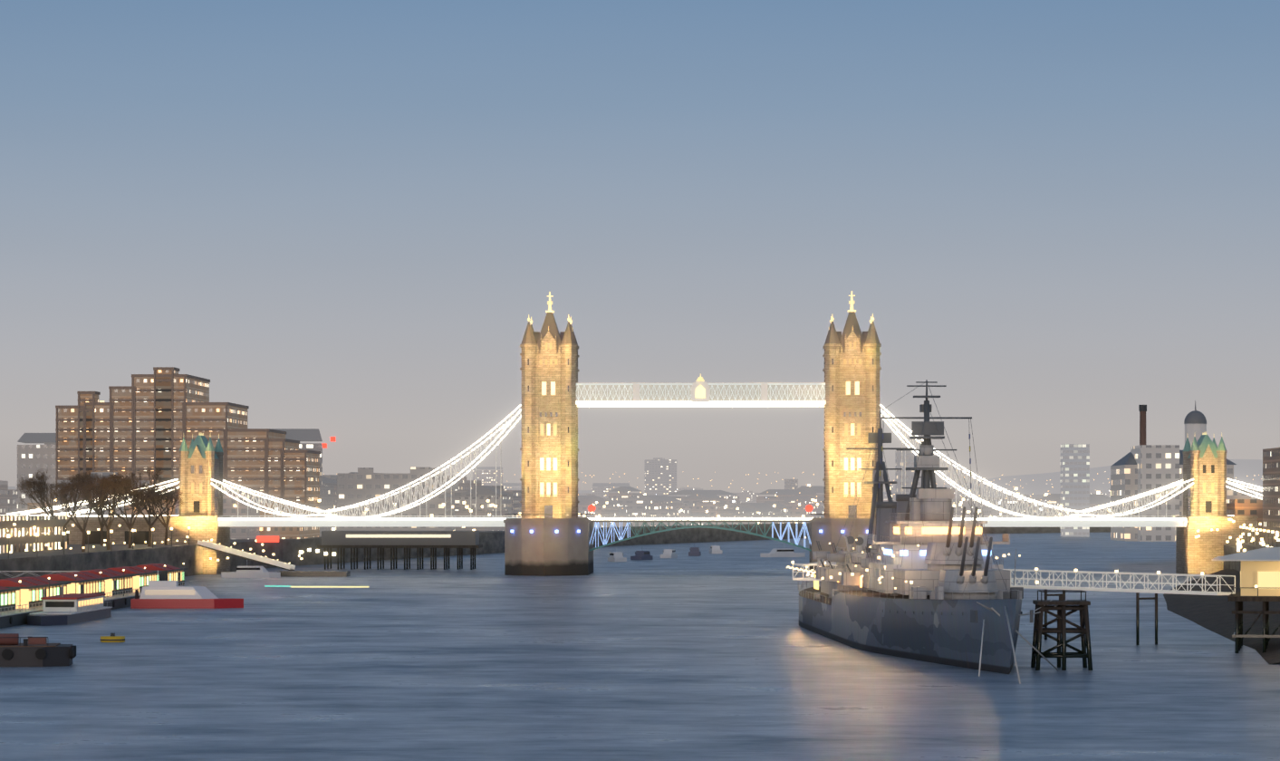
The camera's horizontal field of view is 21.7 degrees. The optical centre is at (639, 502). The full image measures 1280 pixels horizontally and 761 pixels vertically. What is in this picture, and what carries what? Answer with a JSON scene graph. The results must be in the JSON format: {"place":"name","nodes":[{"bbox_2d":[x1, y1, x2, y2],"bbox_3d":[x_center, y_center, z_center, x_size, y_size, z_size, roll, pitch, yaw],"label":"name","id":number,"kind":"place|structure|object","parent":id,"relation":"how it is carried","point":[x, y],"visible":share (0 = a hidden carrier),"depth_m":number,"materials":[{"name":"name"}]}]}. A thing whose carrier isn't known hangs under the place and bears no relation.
{"place":"outdoors","nodes":[
{"label":"outdoors","id":0,"kind":"place"},
{"bbox_2d":[503,513,593,576],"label":"bridge pier","id":1,"kind":"structure","parent":0,"point":[548,546],"depth_m":872.51,"materials":[{"name":"grey stone"}]},
{"bbox_2d":[519,291,579,518],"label":"bridge tower","id":2,"kind":"structure","parent":0,"point":[550,449],"depth_m":889.98,"materials":[{"name":"beige stone"}]},
{"bbox_2d":[0,522,1110,577],"bbox_3d":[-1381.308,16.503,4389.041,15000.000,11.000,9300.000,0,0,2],"label":"bank ground","id":3,"kind":"structure","parent":0,"point":[95,557],"depth_m":1001.47,"materials":[{"name":"grey concrete"}]},
{"bbox_2d":[16,469,105,548],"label":"tree","id":4,"kind":"object","parent":3,"relation":"on","point":[29,485],"visible":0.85,"depth_m":798.99,"materials":[{"name":"brown plant"}]},
{"bbox_2d":[43,474,115,551],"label":"tree","id":5,"kind":"object","parent":3,"relation":"on","point":[66,490],"visible":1,"depth_m":746.81,"materials":[{"name":"brown plant"}]},
{"bbox_2d":[0,478,179,544],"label":"bridge approach","id":6,"kind":"structure","parent":3,"relation":"on","point":[119,534],"depth_m":892.13,"materials":[{"name":"white metal"}]},
{"bbox_2d":[0,515,190,558],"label":"wharf buildings","id":7,"kind":"structure","parent":3,"relation":"on","point":[22,534],"depth_m":766.33,"materials":[{"name":"beige stone"}]},
{"bbox_2d":[69,471,134,545],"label":"tree","id":8,"kind":"object","parent":3,"relation":"on","point":[101,524],"visible":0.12,"depth_m":860.76,"materials":[{"name":"brown plant"}]},
{"bbox_2d":[75,471,132,549],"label":"tree","id":9,"kind":"object","parent":3,"relation":"on","point":[112,482],"visible":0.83,"depth_m":779.52,"materials":[{"name":"brown plant"}]},
{"bbox_2d":[93,479,159,548],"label":"tree","id":10,"kind":"object","parent":3,"relation":"on","point":[147,498],"visible":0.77,"depth_m":811.70,"materials":[{"name":"brown plant"}]},
{"bbox_2d":[107,466,184,546],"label":"tree","id":11,"kind":"object","parent":3,"relation":"on","point":[149,524],"visible":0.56,"depth_m":843.67,"materials":[{"name":"brown plant"}]},
{"bbox_2d":[134,481,169,514],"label":"tree","id":12,"kind":"object","parent":3,"relation":"on","point":[156,512],"visible":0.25,"depth_m":897.95,"materials":[{"name":"brown plant"}]},
{"bbox_2d":[129,481,182,545],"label":"tree","id":13,"kind":"object","parent":3,"relation":"on","point":[165,524],"visible":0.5,"depth_m":868.48,"materials":[{"name":"brown plant"}]},
{"bbox_2d":[27,366,320,538],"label":"tower hotel","id":14,"kind":"structure","parent":3,"relation":"on","point":[142,422],"depth_m":1050.47,"materials":[{"name":"brown"}]},
{"bbox_2d":[0,428,445,530],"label":"skyline","id":15,"kind":"structure","parent":3,"relation":"on","point":[363,484],"depth_m":1103.63,"materials":[{"name":"grey"}]},
{"bbox_2d":[57,471,521,538],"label":"skyline","id":16,"kind":"structure","parent":3,"relation":"on","point":[510,501],"depth_m":1302.51,"materials":[{"name":"grey"}]},
{"bbox_2d":[8,457,1258,502],"bbox_3d":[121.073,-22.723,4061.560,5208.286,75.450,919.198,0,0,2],"label":"distant skyline","id":17,"kind":"object","parent":3,"relation":"on","point":[659,476],"visible":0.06,"depth_m":4454.91,"materials":[{"name":"grey"}]},
{"bbox_2d":[9,483,1263,560],"bbox_3d":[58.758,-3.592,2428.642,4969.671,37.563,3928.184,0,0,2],"label":"bank lights","id":18,"kind":"object","parent":3,"relation":"on","point":[267,539],"visible":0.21,"depth_m":885.88},
{"bbox_2d":[32,499,1279,551],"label":"bank lights","id":19,"kind":"object","parent":3,"relation":"on","point":[1238,544],"visible":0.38,"depth_m":655.08},
{"bbox_2d":[577,486,1262,527],"bbox_3d":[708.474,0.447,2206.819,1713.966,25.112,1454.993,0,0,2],"label":"skyline","id":20,"kind":"structure","parent":3,"relation":"on","point":[637,505],"depth_m":1847.59,"materials":[{"name":"grey"}]},
{"bbox_2d":[784,443,1089,536],"bbox_3d":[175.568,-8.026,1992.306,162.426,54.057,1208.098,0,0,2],"label":"tower blocks","id":21,"kind":"structure","parent":3,"relation":"on","point":[1074,476],"depth_m":1881.55,"materials":[{"name":"grey glass"}]},
{"bbox_2d":[0,531,1279,760],"bbox_3d":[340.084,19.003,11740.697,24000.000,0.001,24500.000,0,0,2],"label":"river water","id":22,"kind":"structure","parent":0,"point":[707,655],"depth_m":362.23,"materials":[{"name":"blue liquid"}]},
{"bbox_2d":[0,633,76,666],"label":"moored barge","id":23,"kind":"object","parent":22,"relation":"on","point":[34,651],"visible":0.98,"depth_m":387.38,"materials":[{"name":"grey"}]},
{"bbox_2d":[0,562,196,628],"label":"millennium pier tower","id":24,"kind":"structure","parent":22,"relation":"on","point":[72,597],"depth_m":551.37,"materials":[{"name":"red"}]},
{"bbox_2d":[100,633,125,642],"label":"yellow buoy","id":25,"kind":"object","parent":22,"relation":"on","point":[112,638],"visible":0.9,"depth_m":455.67,"materials":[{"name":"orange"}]},
{"bbox_2d":[130,570,243,608],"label":"boat","id":26,"kind":"object","parent":22,"relation":"on","point":[163,594],"visible":0.96,"depth_m":601.53,"materials":[{"name":"red"}]},
{"bbox_2d":[147,432,230,574],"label":"bridge abutment tower","id":27,"kind":"structure","parent":22,"relation":"in","point":[200,467],"depth_m":891.46,"materials":[{"name":"beige stone"}]},
{"bbox_2d":[210,404,521,526],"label":"tower bridge span","id":28,"kind":"object","parent":27,"relation":"attached to","point":[332,518],"visible":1,"depth_m":889.23,"materials":[{"name":"white metal"}]},
{"bbox_2d":[576,374,825,406],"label":"tower bridge walkways","id":29,"kind":"structure","parent":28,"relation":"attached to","point":[699,391],"depth_m":889.57,"materials":[{"name":"white paint"}]},
{"bbox_2d":[587,517,813,551],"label":"tower bridge bascules","id":30,"kind":"object","parent":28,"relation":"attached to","point":[692,520],"visible":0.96,"depth_m":887.73,"materials":[{"name":"white paint"}]},
{"bbox_2d":[587,504,812,511],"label":"red traffic lights","id":31,"kind":"object","parent":30,"relation":"attached to","point":[591,507],"visible":1,"depth_m":886.64},
{"bbox_2d":[221,566,280,577],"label":"boat","id":32,"kind":"object","parent":22,"relation":"on","point":[252,572],"visible":0.92,"depth_m":847.24,"materials":[{"name":"white"}]},
{"bbox_2d":[264,585,368,587],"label":"light trail","id":33,"kind":"object","parent":22,"relation":"on","point":[316,586],"visible":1,"depth_m":637.60,"materials":[{"name":"white"}]},
{"bbox_2d":[197,530,482,577],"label":"pier","id":34,"kind":"structure","parent":22,"relation":"in","point":[445,540],"depth_m":950.91,"materials":[{"name":"grey"}]},
{"bbox_2d":[607,551,626,561],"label":"moored boat","id":35,"kind":"object","parent":22,"relation":"on","point":[616,556],"visible":0.94,"depth_m":1083.15,"materials":[{"name":"white"}]},
{"bbox_2d":[630,550,652,559],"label":"moored boat","id":36,"kind":"object","parent":22,"relation":"on","point":[642,555],"visible":0.92,"depth_m":1113.20,"materials":[{"name":"blue"}]},
{"bbox_2d":[660,544,677,558],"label":"moored boat","id":37,"kind":"object","parent":22,"relation":"on","point":[668,553],"visible":0.9,"depth_m":1152.69,"materials":[{"name":"white"}]},
{"bbox_2d":[688,547,701,556],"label":"moored boat","id":38,"kind":"object","parent":22,"relation":"on","point":[694,552],"visible":0.92,"depth_m":1201.46,"materials":[{"name":"grey"}]},
{"bbox_2d":[709,545,722,553],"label":"moored boat","id":39,"kind":"object","parent":22,"relation":"on","point":[715,549],"visible":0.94,"depth_m":1252.09,"materials":[{"name":"white"}]},
{"bbox_2d":[760,548,805,557],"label":"river boat","id":40,"kind":"object","parent":22,"relation":"on","point":[781,553],"visible":0.92,"depth_m":1173.12,"materials":[{"name":"white"}]},
{"bbox_2d":[786,379,1039,676],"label":"warship","id":41,"kind":"object","parent":22,"relation":"on","point":[919,575],"visible":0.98,"depth_m":422.34,"materials":[{"name":"grey metal"}]},
{"bbox_2d":[791,560,1235,644],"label":"gangway","id":42,"kind":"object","parent":22,"relation":"in","point":[1156,591],"visible":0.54,"depth_m":450.18,"materials":[{"name":"white paint"}]},
{"bbox_2d":[976,599,1067,683],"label":"mooring lines","id":43,"kind":"object","parent":22,"relation":"in","point":[1011,638],"visible":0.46,"depth_m":369.64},
{"bbox_2d":[1030,589,1092,670],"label":"mooring dolphin","id":44,"kind":"object","parent":22,"relation":"in","point":[1062,630],"visible":0.92,"depth_m":379.63},
{"bbox_2d":[1174,432,1258,574],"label":"bridge abutment tower","id":45,"kind":"structure","parent":22,"relation":"in","point":[1205,494],"depth_m":883.19,"materials":[{"name":"beige stone"}]},
{"bbox_2d":[1226,478,1262,499],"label":"suspension chain","id":46,"kind":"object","parent":45,"relation":"attached to","point":[1238,486],"visible":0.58,"depth_m":882.04,"materials":[{"name":"white metal"}]},
{"bbox_2d":[1211,547,1279,653],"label":"belfast pavilion on piles","id":47,"kind":"structure","parent":22,"relation":"in","point":[1260,575],"depth_m":423.44,"materials":[{"name":"beige"}]},
{"bbox_2d":[0,0,1279,496],"label":"sky","id":48,"kind":"structure","parent":0,"point":[348,219],"materials":[{"name":"blue"}]},
{"bbox_2d":[808,513,875,574],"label":"bridge pier","id":49,"kind":"structure","parent":0,"point":[824,532],"depth_m":870.25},
{"bbox_2d":[822,290,881,518],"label":"bridge tower","id":50,"kind":"structure","parent":0,"point":[851,368],"depth_m":887.53,"materials":[{"name":"beige stone"}]},
{"bbox_2d":[457,471,1261,510],"bbox_3d":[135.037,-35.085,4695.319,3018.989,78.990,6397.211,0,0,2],"label":"city sparkle","id":51,"kind":"object","parent":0,"point":[890,484],"visible":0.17,"depth_m":7855.57,"materials":[{"name":"white"}]},
{"bbox_2d":[577,459,1262,497],"bbox_3d":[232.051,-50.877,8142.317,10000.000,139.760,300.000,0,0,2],"label":"hills","id":52,"kind":"structure","parent":0,"point":[1044,484],"depth_m":8187.53,"materials":[{"name":"grey"}]},
{"bbox_2d":[879,404,1194,527],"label":"tower bridge south span","id":53,"kind":"object","parent":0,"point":[1103,519],"visible":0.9,"depth_m":883.80,"materials":[{"name":"white metal"}]},
{"bbox_2d":[1163,541,1279,664],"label":"pier","id":54,"kind":"structure","parent":0,"point":[1213,613],"depth_m":554.06,"materials":[{"name":"stone"}]},
{"bbox_2d":[1223,544,1250,571],"bbox_3d":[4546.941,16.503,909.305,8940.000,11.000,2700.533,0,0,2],"label":"bank ground","id":55,"kind":"structure","parent":0,"point":[1229,549],"depth_m":833.85,"materials":[{"name":"grey concrete"}]},
{"bbox_2d":[321,436,1278,547],"bbox_3d":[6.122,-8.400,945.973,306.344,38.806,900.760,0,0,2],"label":"bank lamps","id":56,"kind":"object","parent":55,"relation":"on","point":[324,445],"visible":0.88,"depth_m":805.39,"materials":[{"name":"metal"}]},
{"bbox_2d":[1110,401,1279,542],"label":"buildings","id":57,"kind":"structure","parent":55,"relation":"on","point":[1142,467],"depth_m":1038.29,"materials":[{"name":"grey"}]}
]}

